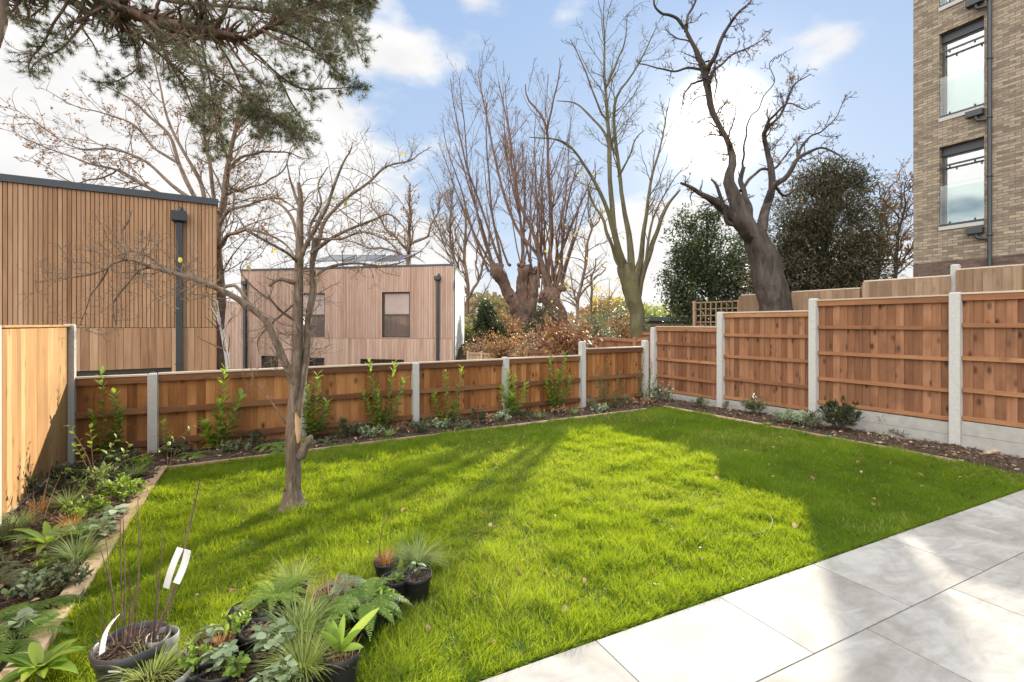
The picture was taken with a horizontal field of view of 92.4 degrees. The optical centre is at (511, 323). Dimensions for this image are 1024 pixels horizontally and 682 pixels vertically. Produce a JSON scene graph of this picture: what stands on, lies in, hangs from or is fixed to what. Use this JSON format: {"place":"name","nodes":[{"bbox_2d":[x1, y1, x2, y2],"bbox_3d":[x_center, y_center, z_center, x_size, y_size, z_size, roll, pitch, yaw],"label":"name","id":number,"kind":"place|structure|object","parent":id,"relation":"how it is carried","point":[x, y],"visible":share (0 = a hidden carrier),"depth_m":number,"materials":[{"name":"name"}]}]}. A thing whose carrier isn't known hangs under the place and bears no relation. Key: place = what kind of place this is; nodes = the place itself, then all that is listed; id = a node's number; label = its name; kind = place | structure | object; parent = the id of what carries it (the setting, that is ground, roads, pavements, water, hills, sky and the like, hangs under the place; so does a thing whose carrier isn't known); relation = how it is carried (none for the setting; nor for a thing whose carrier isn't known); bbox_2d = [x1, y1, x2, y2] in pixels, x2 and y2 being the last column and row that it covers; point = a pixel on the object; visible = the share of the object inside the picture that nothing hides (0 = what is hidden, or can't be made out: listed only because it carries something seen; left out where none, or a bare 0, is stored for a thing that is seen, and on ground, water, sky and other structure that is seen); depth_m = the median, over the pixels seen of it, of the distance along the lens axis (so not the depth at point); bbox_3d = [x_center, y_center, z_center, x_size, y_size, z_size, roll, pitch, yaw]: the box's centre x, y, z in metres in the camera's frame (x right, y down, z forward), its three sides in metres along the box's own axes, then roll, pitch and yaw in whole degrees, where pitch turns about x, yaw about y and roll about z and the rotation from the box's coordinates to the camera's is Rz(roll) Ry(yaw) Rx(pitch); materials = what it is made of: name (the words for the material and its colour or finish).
{"place":"outdoors","nodes":[
{"label":"outdoors","id":0,"kind":"place"},
{"bbox_2d":[426,164,469,264],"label":"slim tree","id":1,"kind":"object","parent":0,"point":[449,225],"visible":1,"depth_m":29.88,"materials":[{"name":"beige plant"}]},
{"bbox_2d":[0,0,912,317],"label":"sky","id":2,"kind":"structure","parent":0,"point":[865,47],"materials":[{"name":"blue"}]},
{"bbox_2d":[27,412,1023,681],"bbox_3d":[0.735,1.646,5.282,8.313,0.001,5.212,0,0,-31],"label":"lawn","id":3,"kind":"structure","parent":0,"point":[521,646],"depth_m":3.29,"materials":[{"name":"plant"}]},
{"bbox_2d":[0,638,85,681],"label":"broad leaved plant","id":4,"kind":"object","parent":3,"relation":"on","point":[38,660],"visible":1,"depth_m":2.21,"materials":[{"name":"green plant"}]},
{"bbox_2d":[85,482,200,681],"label":"potted plant","id":5,"kind":"object","parent":3,"relation":"on","point":[107,649],"visible":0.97,"depth_m":2.16,"materials":[{"name":"brown plant"}]},
{"bbox_2d":[92,626,202,681],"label":"potted plant","id":6,"kind":"object","parent":3,"relation":"on","point":[162,666],"visible":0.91,"depth_m":2.06,"materials":[{"name":"green plant"}]},
{"bbox_2d":[145,626,178,651],"bbox_3d":[-1.577,1.513,2.209,0.131,0.268,0.133,0,0,0],"label":"plant pot","id":7,"kind":"object","parent":3,"relation":"on","point":[175,632],"visible":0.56,"depth_m":2.20,"materials":[{"name":"plastic"}]},
{"bbox_2d":[173,637,219,681],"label":"potted plant","id":8,"kind":"object","parent":3,"relation":"on","point":[192,654],"visible":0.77,"depth_m":2.08,"materials":[{"name":"green plant"}]},
{"bbox_2d":[178,623,237,671],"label":"potted plant","id":9,"kind":"object","parent":3,"relation":"on","point":[213,639],"visible":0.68,"depth_m":2.23,"materials":[{"name":"green plant"}]},
{"bbox_2d":[196,639,245,681],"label":"potted plant","id":10,"kind":"object","parent":3,"relation":"on","point":[217,660],"visible":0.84,"depth_m":2.08,"materials":[{"name":"green plant"}]},
{"bbox_2d":[16,120,441,512],"bbox_3d":[-2.323,-0.094,4.348,3.388,3.548,1.394,0,0,-5],"label":"apple tree","id":11,"kind":"object","parent":3,"relation":"on","point":[296,374],"visible":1,"depth_m":4.34,"materials":[{"name":"brown plant"}]},
{"bbox_2d":[215,607,252,650],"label":"potted plant","id":12,"kind":"object","parent":3,"relation":"on","point":[237,620],"visible":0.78,"depth_m":2.35,"materials":[{"name":"green plant"}]},
{"bbox_2d":[220,651,264,681],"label":"potted plant","id":13,"kind":"object","parent":3,"relation":"on","point":[241,674],"visible":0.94,"depth_m":2.08,"materials":[{"name":"green plant"}]},
{"bbox_2d":[226,598,272,625],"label":"potted plant","id":14,"kind":"object","parent":3,"relation":"on","point":[256,610],"visible":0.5,"depth_m":2.52,"materials":[{"name":"green plant"}]},
{"bbox_2d":[238,616,276,657],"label":"potted plant","id":15,"kind":"object","parent":3,"relation":"on","point":[246,644],"visible":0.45,"depth_m":2.33,"materials":[{"name":"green plant"}]},
{"bbox_2d":[250,618,295,669],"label":"potted plant","id":16,"kind":"object","parent":3,"relation":"on","point":[262,637],"visible":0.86,"depth_m":2.19,"materials":[{"name":"green plant"}]},
{"bbox_2d":[235,572,317,623],"bbox_3d":[-1.257,1.522,2.642,0.365,0.250,0.431,0,0,0],"label":"potted plant","id":17,"kind":"object","parent":3,"relation":"on","point":[268,587],"visible":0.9,"depth_m":2.62,"materials":[{"name":"green plant"}]},
{"bbox_2d":[263,654,303,681],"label":"potted plant","id":18,"kind":"object","parent":3,"relation":"on","point":[292,664],"visible":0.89,"depth_m":2.04,"materials":[{"name":"green plant"}]},
{"bbox_2d":[259,551,329,608],"bbox_3d":[-1.266,1.489,2.843,0.419,0.316,0.428,0,0,-15],"label":"potted plant","id":19,"kind":"object","parent":3,"relation":"on","point":[291,569],"visible":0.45,"depth_m":2.87,"materials":[{"name":"green plant"}]},
{"bbox_2d":[239,583,350,659],"bbox_3d":[-1.027,1.468,2.353,0.499,0.358,0.510,0,0,0],"label":"potted plant","id":20,"kind":"object","parent":3,"relation":"on","point":[313,611],"visible":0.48,"depth_m":2.39,"materials":[{"name":"green plant"}]},
{"bbox_2d":[248,613,349,681],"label":"potted plant","id":21,"kind":"object","parent":3,"relation":"on","point":[311,667],"visible":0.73,"depth_m":2.15,"materials":[{"name":"green plant"}]},
{"bbox_2d":[284,595,358,653],"bbox_3d":[-0.955,1.529,2.477,0.394,0.235,0.411,0,0,0],"label":"potted plant","id":22,"kind":"object","parent":3,"relation":"on","point":[335,608],"visible":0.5,"depth_m":2.43,"materials":[{"name":"green plant"}]},
{"bbox_2d":[294,567,357,622],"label":"potted plant","id":23,"kind":"object","parent":3,"relation":"on","point":[324,590],"visible":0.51,"depth_m":2.73,"materials":[{"name":"green plant"}]},
{"bbox_2d":[316,573,368,617],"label":"potted plant","id":24,"kind":"object","parent":3,"relation":"on","point":[356,583],"visible":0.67,"depth_m":2.78,"materials":[{"name":"green plant"}]},
{"bbox_2d":[320,607,379,681],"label":"potted plant","id":25,"kind":"object","parent":3,"relation":"on","point":[345,668],"visible":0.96,"depth_m":2.17,"materials":[{"name":"green plant"}]},
{"bbox_2d":[324,577,413,643],"bbox_3d":[-0.769,1.527,2.576,0.435,0.240,0.529,0,0,31],"label":"potted plant","id":26,"kind":"object","parent":3,"relation":"on","point":[361,606],"visible":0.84,"depth_m":2.53,"materials":[{"name":"green plant"}]},
{"bbox_2d":[371,504,399,578],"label":"potted plant","id":27,"kind":"object","parent":3,"relation":"on","point":[382,566],"visible":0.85,"depth_m":3.15,"materials":[{"name":"brown plant"}]},
{"bbox_2d":[381,570,409,606],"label":"potted plant","id":28,"kind":"object","parent":3,"relation":"on","point":[398,584],"visible":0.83,"depth_m":2.87,"materials":[{"name":"green plant"}]},
{"bbox_2d":[377,525,455,575],"bbox_3d":[-0.623,1.484,3.181,0.544,0.326,0.536,0,0,0],"label":"potted plant","id":29,"kind":"object","parent":3,"relation":"on","point":[419,556],"visible":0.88,"depth_m":3.18,"materials":[{"name":"green plant"}]},
{"bbox_2d":[402,561,431,604],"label":"potted plant","id":30,"kind":"object","parent":3,"relation":"on","point":[417,584],"visible":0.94,"depth_m":2.88,"materials":[{"name":"black plant"}]},
{"bbox_2d":[170,428,750,606],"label":"leaf crumbs","id":31,"kind":"object","parent":3,"relation":"on","point":[457,522],"visible":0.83,"depth_m":4.00,"materials":[{"name":"brown plant"}]},
{"bbox_2d":[77,321,1022,681],"bbox_3d":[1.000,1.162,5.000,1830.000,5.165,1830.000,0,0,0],"label":"ground","id":32,"kind":"structure","parent":0,"point":[461,353],"depth_m":21.26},
{"bbox_2d":[0,324,75,523],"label":"fence","id":33,"kind":"object","parent":32,"relation":"on","point":[37,390],"visible":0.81,"depth_m":4.68,"materials":[{"name":"wood"}]},
{"bbox_2d":[0,462,154,671],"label":"flower bed","id":34,"kind":"object","parent":32,"relation":"on","point":[24,598],"visible":0.07,"depth_m":3.74,"materials":[{"name":"soil"}]},
{"bbox_2d":[0,564,38,591],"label":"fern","id":35,"kind":"object","parent":34,"relation":"on","point":[4,579],"visible":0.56,"depth_m":3.08,"materials":[{"name":"green plant"}]},
{"bbox_2d":[0,607,42,643],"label":"plant","id":36,"kind":"object","parent":34,"relation":"on","point":[23,617],"visible":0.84,"depth_m":2.59,"materials":[{"name":"plant"}]},
{"bbox_2d":[0,507,42,546],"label":"grass clump","id":37,"kind":"object","parent":34,"relation":"on","point":[8,532],"visible":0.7,"depth_m":3.63,"materials":[{"name":"green plant"}]},
{"bbox_2d":[0,617,73,662],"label":"fern","id":38,"kind":"object","parent":34,"relation":"on","point":[25,642],"visible":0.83,"depth_m":2.50,"materials":[{"name":"plant"}]},
{"bbox_2d":[1,566,72,598],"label":"shrub","id":39,"kind":"object","parent":34,"relation":"on","point":[23,580],"visible":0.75,"depth_m":2.96,"materials":[{"name":"green plant"}]},
{"bbox_2d":[0,520,91,555],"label":"strap leaved fern","id":40,"kind":"object","parent":34,"relation":"on","point":[43,537],"visible":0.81,"depth_m":3.58,"materials":[{"name":"green plant"}]},
{"bbox_2d":[0,593,92,629],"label":"fern","id":41,"kind":"object","parent":34,"relation":"on","point":[35,606],"visible":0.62,"depth_m":2.74,"materials":[{"name":"plant"}]},
{"bbox_2d":[24,460,95,494],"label":"shrub","id":42,"kind":"object","parent":34,"relation":"on","point":[34,484],"visible":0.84,"depth_m":4.67,"materials":[{"name":"green plant"}]},
{"bbox_2d":[27,557,96,595],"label":"shrub","id":43,"kind":"object","parent":34,"relation":"on","point":[65,579],"visible":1,"depth_m":2.97,"materials":[{"name":"green plant"}]},
{"bbox_2d":[32,480,100,509],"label":"grass clump","id":44,"kind":"object","parent":34,"relation":"on","point":[61,503],"visible":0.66,"depth_m":4.32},
{"bbox_2d":[16,521,121,576],"bbox_3d":[-2.975,1.525,3.361,0.536,0.259,0.560,0,0,0],"label":"grass clump","id":45,"kind":"object","parent":34,"relation":"on","point":[72,552],"visible":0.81,"depth_m":3.38,"materials":[{"name":"plant"}]},
{"bbox_2d":[60,495,113,520],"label":"shrub","id":46,"kind":"object","parent":34,"relation":"on","point":[100,502],"visible":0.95,"depth_m":4.13,"materials":[{"name":"green plant"}]},
{"bbox_2d":[78,515,117,538],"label":"plant","id":47,"kind":"object","parent":34,"relation":"on","point":[112,526],"visible":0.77,"depth_m":3.73,"materials":[{"name":"plant"}]},
{"bbox_2d":[71,461,132,492],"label":"shrub","id":48,"kind":"object","parent":34,"relation":"on","point":[102,472],"visible":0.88,"depth_m":4.65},
{"bbox_2d":[91,472,147,501],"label":"shrub","id":49,"kind":"object","parent":34,"relation":"on","point":[117,492],"visible":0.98,"depth_m":4.48,"materials":[{"name":"green plant"}]},
{"bbox_2d":[99,446,141,472],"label":"shrub","id":50,"kind":"object","parent":34,"relation":"on","point":[115,454],"visible":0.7,"depth_m":5.44,"materials":[{"name":"green plant"}]},
{"bbox_2d":[56,419,207,487],"bbox_3d":[-3.830,1.303,4.918,1.379,0.642,0.255,0,0,-4],"label":"shrub","id":51,"kind":"object","parent":34,"relation":"on","point":[103,450],"visible":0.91,"depth_m":4.85,"materials":[{"name":"green plant"}]},
{"bbox_2d":[0,465,166,681],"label":"timber edging","id":52,"kind":"object","parent":32,"relation":"on","point":[45,639],"visible":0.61,"depth_m":3.12,"materials":[{"name":"wood"}]},
{"bbox_2d":[0,173,217,378],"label":"timber clad house","id":53,"kind":"structure","parent":32,"relation":"on","point":[37,215],"depth_m":10.90,"materials":[{"name":"brown wood"}]},
{"bbox_2d":[76,368,169,378],"bbox_3d":[-9.341,1.635,10.813,2.980,1.230,0.060,0,0,-33],"label":"window","id":54,"kind":"structure","parent":53,"relation":"in","point":[147,370],"depth_m":11.13,"materials":[{"name":"glass"}]},
{"bbox_2d":[0,16,314,369],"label":"spreading tree","id":55,"kind":"object","parent":32,"relation":"on","point":[226,186],"visible":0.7,"depth_m":17.19,"materials":[{"name":"beige plant"}]},
{"bbox_2d":[3,0,383,165],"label":"pine tree","id":56,"kind":"object","parent":32,"relation":"on","point":[123,16],"visible":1,"depth_m":6.56,"materials":[{"name":"green plant"}]},
{"bbox_2d":[0,0,8,47],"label":"cut bough","id":57,"kind":"object","parent":56,"relation":"attached to","point":[4,9],"visible":1,"depth_m":5.19,"materials":[{"name":"beige plant"}]},
{"bbox_2d":[198,293,237,369],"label":"birch","id":58,"kind":"object","parent":32,"relation":"on","point":[223,338],"visible":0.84,"depth_m":10.98,"materials":[{"name":"white plant"}]},
{"bbox_2d":[224,264,464,368],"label":"timber clad house","id":59,"kind":"structure","parent":32,"relation":"on","point":[413,313],"depth_m":21.38,"materials":[{"name":"brown wood"}]},
{"bbox_2d":[303,293,324,336],"bbox_3d":[-8.911,-0.395,21.966,1.290,1.950,0.060,0,0,12],"label":"window","id":60,"kind":"structure","parent":59,"relation":"in","point":[318,329],"depth_m":21.90,"materials":[{"name":"glass"}]},
{"bbox_2d":[383,292,409,337],"bbox_3d":[-4.948,-0.395,21.132,1.250,1.950,0.060,0,0,12],"label":"window","id":61,"kind":"structure","parent":59,"relation":"in","point":[396,305],"depth_m":21.14,"materials":[{"name":"glass"}]},
{"bbox_2d":[75,340,648,462],"bbox_3d":[-1.152,1.045,8.159,9.365,1.410,0.125,0,0,-30],"label":"fence","id":62,"kind":"object","parent":32,"relation":"on","point":[181,401],"visible":0.6,"depth_m":7.36,"materials":[{"name":"wood"}]},
{"bbox_2d":[80,400,649,468],"bbox_3d":[-1.119,1.629,8.035,8.400,0.101,5.280,0,0,0],"label":"flower bed back","id":63,"kind":"object","parent":32,"relation":"on","point":[157,457],"visible":0.16,"depth_m":7.04,"materials":[{"name":"soil"}]},
{"bbox_2d":[87,365,129,455],"bbox_3d":[-4.747,1.060,5.775,0.447,1.145,0.263,0,0,0],"label":"laurel","id":64,"kind":"object","parent":63,"relation":"on","point":[117,422],"visible":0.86,"depth_m":5.76,"materials":[{"name":"green plant"}]},
{"bbox_2d":[197,364,248,448],"bbox_3d":[-3.738,1.065,6.322,0.671,1.136,0.343,0,0,0],"label":"laurel","id":65,"kind":"object","parent":63,"relation":"on","point":[206,428],"visible":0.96,"depth_m":6.34,"materials":[{"name":"green plant"}]},
{"bbox_2d":[302,370,333,438],"bbox_3d":[-2.768,1.138,6.933,0.501,0.989,0.297,0,0,-13],"label":"laurel","id":66,"kind":"object","parent":63,"relation":"on","point":[319,427],"visible":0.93,"depth_m":6.93,"materials":[{"name":"green plant"}]},
{"bbox_2d":[357,358,409,430],"bbox_3d":[-1.939,1.073,7.407,0.808,1.121,0.293,0,0,0],"label":"laurel","id":67,"kind":"object","parent":63,"relation":"on","point":[381,418],"visible":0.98,"depth_m":7.42,"materials":[{"name":"green plant"}]},
{"bbox_2d":[430,365,463,421],"bbox_3d":[-1.041,1.142,7.949,0.593,0.985,0.249,0,0,0],"label":"laurel","id":68,"kind":"object","parent":63,"relation":"on","point":[456,406],"visible":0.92,"depth_m":7.94,"materials":[{"name":"green plant"}]},
{"bbox_2d":[0,399,1001,675],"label":"leaf litter","id":69,"kind":"object","parent":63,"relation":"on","point":[2,673],"visible":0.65,"depth_m":5.97,"materials":[{"name":"brown plant"}]},
{"bbox_2d":[498,368,528,414],"bbox_3d":[0.035,1.201,8.555,0.559,0.865,0.292,0,0,22],"label":"laurel","id":70,"kind":"object","parent":63,"relation":"on","point":[513,400],"visible":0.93,"depth_m":8.55,"materials":[{"name":"green plant"}]},
{"bbox_2d":[544,350,573,408],"bbox_3d":[0.847,1.054,9.031,0.596,1.158,0.277,0,0,0],"label":"laurel","id":71,"kind":"object","parent":63,"relation":"on","point":[553,399],"visible":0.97,"depth_m":9.04,"materials":[{"name":"green plant"}]},
{"bbox_2d":[167,408,645,469],"bbox_3d":[-0.664,1.633,7.445,7.495,0.054,0.035,0,0,-31],"label":"timber edging","id":72,"kind":"object","parent":32,"relation":"on","point":[427,435],"visible":0.39,"depth_m":6.79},
{"bbox_2d":[414,177,509,332],"bbox_3d":[-3.731,-4.233,36.885,7.163,12.974,4.097,0,0,0],"label":"slim tree","id":73,"kind":"object","parent":32,"relation":"on","point":[468,293],"visible":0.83,"depth_m":36.07,"materials":[{"name":"beige plant"}]},
{"bbox_2d":[226,289,733,323],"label":"distant woodland","id":74,"kind":"object","parent":32,"relation":"on","point":[502,303],"depth_m":61.87,"materials":[{"name":"green plant"}]},
{"bbox_2d":[327,175,451,264],"bbox_3d":[-8.471,-6.158,33.661,8.394,8.096,4.453,0,0,-15],"label":"slim tree","id":75,"kind":"object","parent":74,"relation":"on","point":[410,242],"visible":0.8,"depth_m":33.92,"materials":[{"name":"beige plant"}]},
{"bbox_2d":[466,296,510,344],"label":"conifer","id":76,"kind":"object","parent":32,"relation":"on","point":[486,322],"visible":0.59,"depth_m":25.68,"materials":[{"name":"green plant"}]},
{"bbox_2d":[473,324,526,358],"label":"shrub","id":77,"kind":"object","parent":32,"relation":"on","point":[503,349],"visible":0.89,"depth_m":17.38,"materials":[{"name":"brown plant"}]},
{"bbox_2d":[420,53,584,324],"bbox_3d":[-1.083,-8.810,40.312,14.653,24.279,8.329,0,0,0],"label":"pollard tree","id":78,"kind":"object","parent":32,"relation":"on","point":[522,296],"visible":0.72,"depth_m":39.61,"materials":[{"name":"brown plant"}]},
{"bbox_2d":[0,398,1023,668],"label":"bark mulch","id":79,"kind":"object","parent":32,"relation":"on","point":[688,404],"visible":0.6,"depth_m":5.96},
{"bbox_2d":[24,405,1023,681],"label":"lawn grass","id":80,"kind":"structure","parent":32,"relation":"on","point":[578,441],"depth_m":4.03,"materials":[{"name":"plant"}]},
{"bbox_2d":[459,35,602,331],"bbox_3d":[0.716,-6.824,28.234,8.560,19.382,4.861,0,0,17],"label":"pollard tree","id":81,"kind":"object","parent":32,"relation":"on","point":[550,283],"visible":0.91,"depth_m":27.79,"materials":[{"name":"brown plant"}]},
{"bbox_2d":[507,318,555,355],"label":"shrub","id":82,"kind":"object","parent":32,"relation":"on","point":[535,344],"visible":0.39,"depth_m":16.41,"materials":[{"name":"brown plant"}]},
{"bbox_2d":[518,297,562,341],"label":"shrub","id":83,"kind":"object","parent":32,"relation":"on","point":[537,314],"visible":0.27,"depth_m":25.88,"materials":[{"name":"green plant"}]},
{"bbox_2d":[533,310,602,355],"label":"shrub","id":84,"kind":"object","parent":32,"relation":"on","point":[564,340],"visible":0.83,"depth_m":13.07,"materials":[{"name":"brown plant"}]},
{"bbox_2d":[545,166,630,337],"bbox_3d":[2.848,-2.256,17.470,3.098,6.706,2.499,0,0,20],"label":"crooked tree","id":85,"kind":"object","parent":32,"relation":"on","point":[581,284],"visible":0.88,"depth_m":17.47,"materials":[{"name":"beige plant"}]},
{"bbox_2d":[570,308,628,347],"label":"shrub","id":86,"kind":"object","parent":32,"relation":"on","point":[596,330],"visible":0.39,"depth_m":15.45,"materials":[{"name":"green plant"}]},
{"bbox_2d":[529,0,696,338],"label":"mossy tree","id":87,"kind":"object","parent":32,"relation":"on","point":[631,275],"visible":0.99,"depth_m":15.90,"materials":[{"name":"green plant"}]},
{"bbox_2d":[586,293,656,336],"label":"shrub","id":88,"kind":"object","parent":32,"relation":"on","point":[613,313],"visible":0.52,"depth_m":21.84,"materials":[{"name":"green plant"}]},
{"bbox_2d":[594,335,649,366],"bbox_3d":[2.999,1.592,13.617,0.118,2.517,2.027,0,0,-33],"label":"fence","id":89,"kind":"object","parent":32,"relation":"on","point":[617,342],"visible":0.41,"depth_m":13.67,"materials":[{"name":"red wood"}]},
{"bbox_2d":[650,197,770,324],"bbox_3d":[13.336,-3.473,31.703,7.685,9.748,7.365,0,0,34],"label":"holly tree","id":90,"kind":"object","parent":32,"relation":"on","point":[710,271],"visible":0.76,"depth_m":31.37,"materials":[{"name":"green plant"}]},
{"bbox_2d":[636,0,862,312],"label":"old oak","id":91,"kind":"object","parent":32,"relation":"on","point":[770,285],"visible":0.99,"depth_m":10.24,"materials":[{"name":"brown plant"}]},
{"bbox_2d":[722,146,912,293],"bbox_3d":[11.016,-2.747,17.462,5.418,7.613,5.491,0,0,-44],"label":"conifer","id":92,"kind":"object","parent":32,"relation":"on","point":[821,268],"visible":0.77,"depth_m":16.86,"materials":[{"name":"green plant"}]},
{"bbox_2d":[648,399,1023,474],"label":"flower bed","id":93,"kind":"object","parent":32,"relation":"on","point":[911,448],"visible":0.26,"depth_m":6.84,"materials":[{"name":"soil"}]},
{"bbox_2d":[772,407,809,425],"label":"shrub","id":94,"kind":"object","parent":93,"relation":"on","point":[797,418],"visible":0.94,"depth_m":7.92,"materials":[{"name":"green plant"}]},
{"bbox_2d":[815,395,863,430],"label":"shrub","id":95,"kind":"object","parent":93,"relation":"on","point":[839,415],"visible":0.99,"depth_m":7.36,"materials":[{"name":"green plant"}]},
{"bbox_2d":[650,290,1023,457],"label":"fence","id":96,"kind":"object","parent":32,"relation":"on","point":[954,359],"visible":0.93,"depth_m":7.37,"materials":[{"name":"wood"}]},
{"bbox_2d":[739,264,1023,311],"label":"fence","id":97,"kind":"object","parent":32,"relation":"on","point":[990,278],"visible":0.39,"depth_m":8.25,"materials":[{"name":"brown wood"}]},
{"bbox_2d":[693,300,738,327],"bbox_3d":[4.919,0.385,11.890,0.080,1.930,1.250,0,0,-30],"label":"trellis","id":98,"kind":"object","parent":97,"relation":"attached to","point":[695,315],"visible":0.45,"depth_m":12.00,"materials":[{"name":"brown wood"}]},
{"bbox_2d":[851,155,912,279],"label":"slim tree","id":99,"kind":"object","parent":32,"relation":"on","point":[903,225],"visible":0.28,"depth_m":22.14,"materials":[{"name":"brown plant"}]},
{"bbox_2d":[870,158,912,278],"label":"slim tree","id":100,"kind":"object","parent":32,"relation":"on","point":[902,213],"visible":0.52,"depth_m":21.00,"materials":[{"name":"brown plant"}]},
{"bbox_2d":[913,0,1023,276],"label":"brick building","id":101,"kind":"structure","parent":32,"relation":"on","point":[968,133],"depth_m":13.07,"materials":[{"name":"brick"}]},
{"bbox_2d":[938,18,983,121],"bbox_3d":[12.075,-6.753,13.136,0.315,2.425,0.950,0,0,-27],"label":"window","id":102,"kind":"structure","parent":101,"relation":"in","point":[965,57],"depth_m":13.21,"materials":[{"name":"glass"}]},
{"bbox_2d":[938,138,983,230],"bbox_3d":[12.075,-3.703,13.136,0.315,2.285,0.950,0,0,-27],"label":"window","id":103,"kind":"structure","parent":101,"relation":"in","point":[965,173],"depth_m":13.21,"materials":[{"name":"glass"}]},
{"bbox_2d":[481,490,1023,681],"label":"patio","id":104,"kind":"structure","parent":0,"point":[969,627],"depth_m":2.64,"materials":[{"name":"ceramic"}]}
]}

